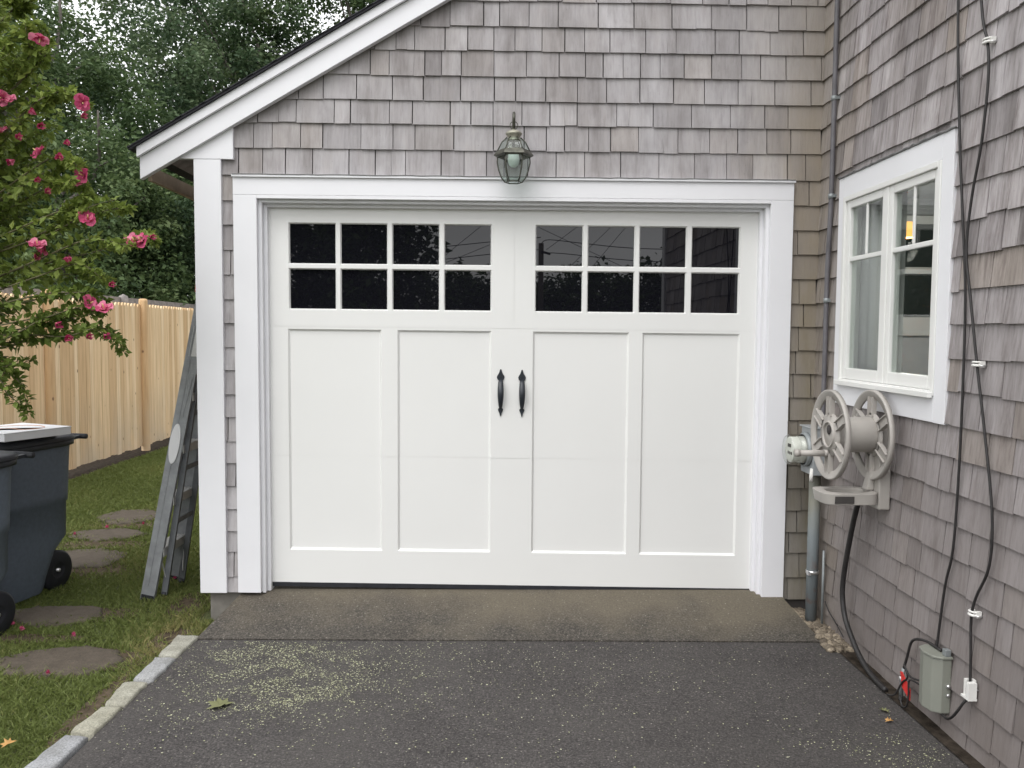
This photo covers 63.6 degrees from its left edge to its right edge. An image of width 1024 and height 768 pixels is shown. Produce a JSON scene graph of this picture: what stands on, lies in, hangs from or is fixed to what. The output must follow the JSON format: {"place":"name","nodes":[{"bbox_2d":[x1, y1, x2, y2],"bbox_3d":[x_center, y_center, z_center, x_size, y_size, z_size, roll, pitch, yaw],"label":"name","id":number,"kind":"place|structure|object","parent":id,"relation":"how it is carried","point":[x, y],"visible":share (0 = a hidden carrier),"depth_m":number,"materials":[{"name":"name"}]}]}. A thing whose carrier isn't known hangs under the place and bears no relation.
{"place":"outdoors","nodes":[
{"label":"outdoors","id":0,"kind":"place"},
{"bbox_2d":[0,445,213,767],"bbox_3d":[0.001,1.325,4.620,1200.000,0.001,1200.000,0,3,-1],"label":"ground","id":1,"kind":"structure","parent":0,"point":[207,614],"depth_m":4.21,"materials":[{"name":"green plant"}]},
{"bbox_2d":[1,738,15,747],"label":"fallen leaf","id":2,"kind":"object","parent":1,"relation":"on","point":[6,742],"visible":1,"depth_m":3.11,"materials":[{"name":"orange plant"}]},
{"bbox_2d":[0,450,34,635],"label":"bin","id":3,"kind":"object","parent":1,"relation":"on","point":[8,460],"visible":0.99,"depth_m":4.31,"materials":[{"name":"grey plastic"}]},
{"bbox_2d":[0,433,87,602],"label":"wheeled bin","id":4,"kind":"object","parent":1,"relation":"on","point":[37,562],"visible":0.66,"depth_m":4.90,"materials":[{"name":"grey plastic"}]},
{"bbox_2d":[0,423,71,441],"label":"pizza box","id":5,"kind":"object","parent":4,"relation":"on","point":[16,432],"visible":1,"depth_m":4.81,"materials":[{"name":"white cardboard"}]},
{"bbox_2d":[24,735,87,767],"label":"kerb stone","id":6,"kind":"object","parent":1,"relation":"on","point":[62,751],"visible":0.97,"depth_m":3.01,"materials":[{"name":"stone"}]},
{"bbox_2d":[13,605,102,627],"bbox_3d":[-2.580,1.339,4.611,0.585,0.117,0.326,0,3,-1],"label":"stepping stone","id":7,"kind":"object","parent":1,"relation":"on","point":[50,614],"visible":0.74,"depth_m":4.60,"materials":[{"name":"grey stone"}]},
{"bbox_2d":[0,645,123,678],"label":"stepping stone","id":8,"kind":"object","parent":1,"relation":"on","point":[63,658],"visible":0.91,"depth_m":3.96,"materials":[{"name":"grey stone"}]},
{"bbox_2d":[4,0,122,200],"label":"leafy tree","id":9,"kind":"object","parent":1,"relation":"on","point":[74,39],"visible":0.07,"depth_m":20.24,"materials":[{"name":"green plant"}]},
{"bbox_2d":[0,0,161,421],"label":"flowering shrub","id":10,"kind":"object","parent":1,"relation":"on","point":[36,46],"visible":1,"depth_m":3.90,"materials":[{"name":"green plant"}]},
{"bbox_2d":[0,0,193,289],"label":"leafy tree","id":11,"kind":"object","parent":1,"relation":"on","point":[88,78],"visible":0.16,"depth_m":15.81,"materials":[{"name":"green plant"}]},
{"bbox_2d":[71,706,122,740],"bbox_3d":[-1.649,1.414,3.279,0.106,0.183,0.232,0,3,-1],"label":"kerb stone","id":12,"kind":"object","parent":1,"relation":"on","point":[92,725],"visible":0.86,"depth_m":3.24,"materials":[{"name":"stone"}]},
{"bbox_2d":[68,548,126,568],"bbox_3d":[-3.019,1.264,5.796,0.587,0.116,0.509,0,3,-1],"label":"stepping stone","id":13,"kind":"object","parent":1,"relation":"on","point":[87,557],"visible":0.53,"depth_m":5.76,"materials":[{"name":"grey stone"}]},
{"bbox_2d":[0,287,194,308],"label":"old fence","id":14,"kind":"object","parent":1,"relation":"on","point":[123,298],"visible":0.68,"depth_m":11.99,"materials":[{"name":"grey wood"}]},
{"bbox_2d":[0,110,195,306],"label":"leafy tree","id":15,"kind":"object","parent":1,"relation":"on","point":[125,184],"visible":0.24,"depth_m":13.69,"materials":[{"name":"green plant"}]},
{"bbox_2d":[68,528,148,541],"bbox_3d":[-3.169,1.221,6.477,0.545,0.116,0.417,-2,4,-32],"label":"stepping stone","id":16,"kind":"object","parent":1,"relation":"on","point":[115,533],"visible":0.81,"depth_m":6.43,"materials":[{"name":"grey stone"}]},
{"bbox_2d":[105,681,147,707],"bbox_3d":[-1.646,1.399,3.521,0.111,0.184,0.232,0,3,-1],"label":"kerb stone","id":17,"kind":"object","parent":1,"relation":"on","point":[125,694],"visible":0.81,"depth_m":3.50,"materials":[{"name":"stone"}]},
{"bbox_2d":[97,509,155,524],"bbox_3d":[-3.279,1.182,7.105,0.531,0.116,0.540,2,4,19],"label":"stepping stone","id":18,"kind":"object","parent":1,"relation":"on","point":[130,514],"visible":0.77,"depth_m":7.05,"materials":[{"name":"grey stone"}]},
{"bbox_2d":[133,657,175,683],"bbox_3d":[-1.632,1.383,3.778,0.104,0.185,0.257,0,3,-1],"label":"kerb stone","id":19,"kind":"object","parent":1,"relation":"on","point":[154,669],"visible":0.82,"depth_m":3.75,"materials":[{"name":"stone"}]},
{"bbox_2d":[114,128,195,303],"bbox_3d":[-6.327,-2.437,16.875,5.468,6.183,4.893,0,3,-1],"label":"leafy tree","id":20,"kind":"object","parent":1,"relation":"on","point":[186,245],"visible":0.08,"depth_m":15.14,"materials":[{"name":"green plant"}]},
{"bbox_2d":[51,0,272,262],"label":"leafy tree","id":21,"kind":"object","parent":1,"relation":"on","point":[140,35],"visible":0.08,"depth_m":19.58,"materials":[{"name":"green plant"}]},
{"bbox_2d":[140,283,198,601],"bbox_3d":[-1.980,0.349,5.040,0.453,1.910,0.422,0,3,-1],"label":"stepladder","id":22,"kind":"object","parent":1,"relation":"on","point":[181,468],"visible":0.56,"depth_m":4.89,"materials":[{"name":"metal"}]},
{"bbox_2d":[158,635,197,658],"bbox_3d":[-1.637,1.366,4.056,0.116,0.184,0.279,0,3,-1],"label":"kerb stone","id":23,"kind":"object","parent":1,"relation":"on","point":[178,646],"visible":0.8,"depth_m":4.03,"materials":[{"name":"stone"}]},
{"bbox_2d":[118,0,321,216],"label":"leafy tree","id":24,"kind":"object","parent":1,"relation":"on","point":[197,56],"visible":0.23,"depth_m":17.82,"materials":[{"name":"green plant"}]},
{"bbox_2d":[196,0,375,94],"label":"leafy tree","id":25,"kind":"object","parent":1,"relation":"on","point":[323,9],"visible":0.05,"depth_m":18.80,"materials":[{"name":"green plant"}]},
{"bbox_2d":[248,0,374,56],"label":"leafy tree","id":26,"kind":"object","parent":1,"relation":"on","point":[305,35],"visible":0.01,"depth_m":20.12,"materials":[{"name":"green plant"}]},
{"bbox_2d":[127,0,825,619],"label":"garage","id":27,"kind":"structure","parent":1,"relation":"on","point":[435,350],"depth_m":4.56,"materials":[{"name":"grey wood"}]},
{"bbox_2d":[494,112,532,183],"bbox_3d":[0.008,-1.236,4.336,0.208,0.368,0.257,0,3,-1],"label":"wall lantern","id":28,"kind":"object","parent":27,"relation":"attached to","point":[513,155],"depth_m":4.28,"materials":[{"name":"green metal"}]},
{"bbox_2d":[269,208,757,589],"bbox_3d":[0.008,0.104,4.618,2.720,2.162,0.106,0,3,-1],"label":"garage door","id":29,"kind":"structure","parent":27,"relation":"in","point":[461,399],"depth_m":4.62,"materials":[{"name":"white paint"}]},
{"bbox_2d":[68,437,169,478],"bbox_3d":[-4.974,0.924,10.502,0.500,0.001,12.000,0,3,-1],"label":"earth strip","id":30,"kind":"object","parent":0,"point":[87,468],"visible":0.33,"depth_m":10.19,"materials":[{"name":"soil"}]},
{"bbox_2d":[0,289,193,469],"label":"wooden fence","id":31,"kind":"object","parent":30,"relation":"on","point":[105,398],"visible":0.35,"depth_m":10.09,"materials":[{"name":"brown wood"}]},
{"bbox_2d":[14,0,367,295],"label":"sky","id":32,"kind":"structure","parent":0,"point":[76,5],"materials":[{"name":"white"}]},
{"bbox_2d":[198,586,819,642],"bbox_3d":[-0.013,1.271,4.448,3.160,0.188,0.615,0,3,-1],"label":"apron","id":33,"kind":"object","parent":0,"point":[346,613],"visible":0.84,"depth_m":4.38,"materials":[{"name":"concrete"}]},
{"bbox_2d":[62,640,969,767],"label":"driveway","id":34,"kind":"structure","parent":0,"point":[756,739],"depth_m":3.39,"materials":[{"name":"grey asphalt"}]},
{"bbox_2d":[207,698,232,708],"bbox_3d":[-1.206,1.318,3.413,0.091,0.024,0.114,3,4,32],"label":"fallen leaf","id":35,"kind":"object","parent":34,"relation":"on","point":[219,702],"visible":1,"depth_m":3.42,"materials":[{"name":"plant"}]},
{"bbox_2d":[100,641,948,767],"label":"blossom litter","id":36,"kind":"object","parent":34,"relation":"on","point":[296,699],"visible":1,"depth_m":3.63,"materials":[{"name":"plant"}]},
{"bbox_2d":[840,652,984,767],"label":"earth bed","id":37,"kind":"object","parent":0,"point":[940,734],"visible":0.29,"depth_m":3.32,"materials":[{"name":"soil"}]},
{"bbox_2d":[793,607,853,652],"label":"gravel","id":38,"kind":"structure","parent":37,"relation":"on","point":[830,639],"depth_m":4.20,"materials":[{"name":"beige gravel"}]},
{"bbox_2d":[805,476,824,623],"bbox_3d":[1.615,0.896,4.410,0.082,0.844,0.103,0,3,-1],"label":"service pipe","id":39,"kind":"object","parent":38,"relation":"on","point":[812,571],"visible":0.77,"depth_m":4.40,"materials":[{"name":"metal"}]},
{"bbox_2d":[824,601,843,637],"bbox_3d":[1.657,1.209,4.252,0.008,0.105,0.253,0,3,0],"label":"ground wire","id":40,"kind":"object","parent":39,"relation":"attached to","point":[833,619],"visible":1,"depth_m":4.25,"materials":[{"name":"grey metal"}]},
{"bbox_2d":[898,667,904,699],"bbox_3d":[1.646,1.265,3.488,0.024,0.141,0.025,2,4,21],"label":"pipe fitting","id":41,"kind":"object","parent":37,"relation":"on","point":[901,688],"visible":0.61,"depth_m":3.48,"materials":[{"name":"metal"}]},
{"bbox_2d":[886,663,918,707],"bbox_3d":[1.628,1.254,3.417,0.020,0.185,0.225,0,4,-9],"label":"wire loop","id":42,"kind":"object","parent":37,"relation":"on","point":[904,680],"visible":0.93,"depth_m":3.40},
{"bbox_2d":[900,671,910,699],"bbox_3d":[1.635,1.253,3.432,0.006,0.092,0.080,0,3,-1],"label":"red tag","id":43,"kind":"object","parent":42,"relation":"hanging from","point":[904,686],"visible":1,"depth_m":3.43,"materials":[{"name":"plastic"}]},
{"bbox_2d":[803,0,1023,767],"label":"house","id":44,"kind":"structure","parent":37,"relation":"on","point":[896,149],"depth_m":3.31,"materials":[{"name":"grey wood"}]},
{"bbox_2d":[783,424,823,481],"bbox_3d":[1.559,0.363,4.378,0.221,0.281,0.182,0,3,-1],"label":"electric meter","id":45,"kind":"object","parent":44,"relation":"attached to","point":[802,441],"visible":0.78,"depth_m":4.33,"materials":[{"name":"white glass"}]},
{"bbox_2d":[821,0,840,415],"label":"conduit","id":46,"kind":"object","parent":44,"relation":"attached to","point":[831,197],"visible":0.91,"depth_m":4.29,"materials":[{"name":"grey metal"}]},
{"bbox_2d":[793,390,894,509],"bbox_3d":[1.482,0.291,3.736,0.407,0.532,0.406,0,3,-1],"label":"hose reel","id":47,"kind":"object","parent":44,"relation":"attached to","point":[870,434],"visible":1,"depth_m":3.68,"materials":[{"name":"beige plastic"}]},
{"bbox_2d":[840,490,887,692],"bbox_3d":[1.623,0.898,3.799,0.033,0.857,0.487,0,3,-1],"label":"hose","id":48,"kind":"object","parent":47,"relation":"hanging from","point":[874,678],"visible":0.85,"depth_m":3.94,"materials":[{"name":"black rubber"}]},
{"bbox_2d":[857,200,882,369],"bbox_3d":[1.768,-0.503,4.083,0.038,1.300,0.523,0,3,-1],"label":"curtain","id":49,"kind":"object","parent":44,"relation":"hanging from","point":[870,272],"visible":0.12,"depth_m":4.06,"materials":[{"name":"white fabric"}]},
{"bbox_2d":[833,125,958,424],"bbox_3d":[1.714,-0.450,3.723,0.116,1.158,1.076,0,3,-1],"label":"window","id":50,"kind":"structure","parent":44,"relation":"in","point":[889,179],"depth_m":3.68,"materials":[{"name":"white paint"}]},
{"bbox_2d":[906,221,912,238],"bbox_3d":[2.896,-1.308,6.073,0.140,0.460,0.140,0,3,-1],"label":"pendant lamp","id":51,"kind":"object","parent":44,"relation":"hanging from","point":[909,229],"visible":0.19,"depth_m":6.02,"materials":[{"name":"yellow glass"}]},
{"bbox_2d":[903,216,933,335],"bbox_3d":[3.711,-0.932,7.144,1.700,1.030,0.037,0,3,-1],"label":"inner window frame","id":52,"kind":"structure","parent":44,"relation":"in","point":[912,326],"depth_m":7.15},
{"bbox_2d":[903,224,933,316],"bbox_3d":[3.711,-0.977,7.152,1.700,0.799,0.018,0,3,-1],"label":"inner window pane","id":53,"kind":"structure","parent":44,"relation":"in","point":[917,287],"depth_m":7.14,"materials":[{"name":"glass"}]},
{"bbox_2d":[919,644,952,713],"bbox_3d":[1.650,1.144,3.241,0.082,0.252,0.143,0,3,-1],"label":"utility box","id":54,"kind":"object","parent":44,"relation":"attached to","point":[935,680],"visible":0.94,"depth_m":3.19,"materials":[{"name":"metal"}]},
{"bbox_2d":[903,638,941,668],"bbox_3d":[1.663,1.115,3.349,0.015,0.181,0.251,0,4,-5],"label":"cable","id":55,"kind":"object","parent":54,"relation":"attached to","point":[919,639],"visible":0.92,"depth_m":3.40,"materials":[{"name":"black rubber"}]},
{"bbox_2d":[935,0,966,648],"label":"cable","id":56,"kind":"object","parent":44,"relation":"attached to","point":[964,331],"visible":1,"depth_m":3.11,"materials":[{"name":"black rubber"}]},
{"bbox_2d":[940,0,993,719],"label":"cable","id":57,"kind":"object","parent":44,"relation":"attached to","point":[955,713],"visible":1,"depth_m":2.97,"materials":[{"name":"black rubber"}]},
{"bbox_2d":[961,678,978,700],"bbox_3d":[1.679,1.119,3.027,0.039,0.070,0.050,0,3,-1],"label":"cable clip","id":58,"kind":"object","parent":44,"relation":"attached to","point":[970,690],"visible":1,"depth_m":3.00,"materials":[{"name":"white plastic"}]},
{"bbox_2d":[968,609,982,617],"bbox_3d":[1.682,0.835,3.004,0.038,0.022,0.048,0,3,-1],"label":"cable clip","id":59,"kind":"object","parent":44,"relation":"attached to","point":[977,614],"visible":1,"depth_m":2.99,"materials":[{"name":"white plastic"}]},
{"bbox_2d":[971,361,986,366],"bbox_3d":[1.687,-0.072,2.989,0.038,0.022,0.048,0,3,-1],"label":"cable clip","id":60,"kind":"object","parent":44,"relation":"attached to","point":[982,364],"visible":1,"depth_m":2.97,"materials":[{"name":"white plastic"}]},
{"bbox_2d":[982,36,997,45],"bbox_3d":[1.695,-1.220,2.936,0.038,0.022,0.048,0,3,-1],"label":"cable clip","id":61,"kind":"object","parent":44,"relation":"attached to","point":[992,39],"visible":1,"depth_m":2.92,"materials":[{"name":"white plastic"}]}
]}

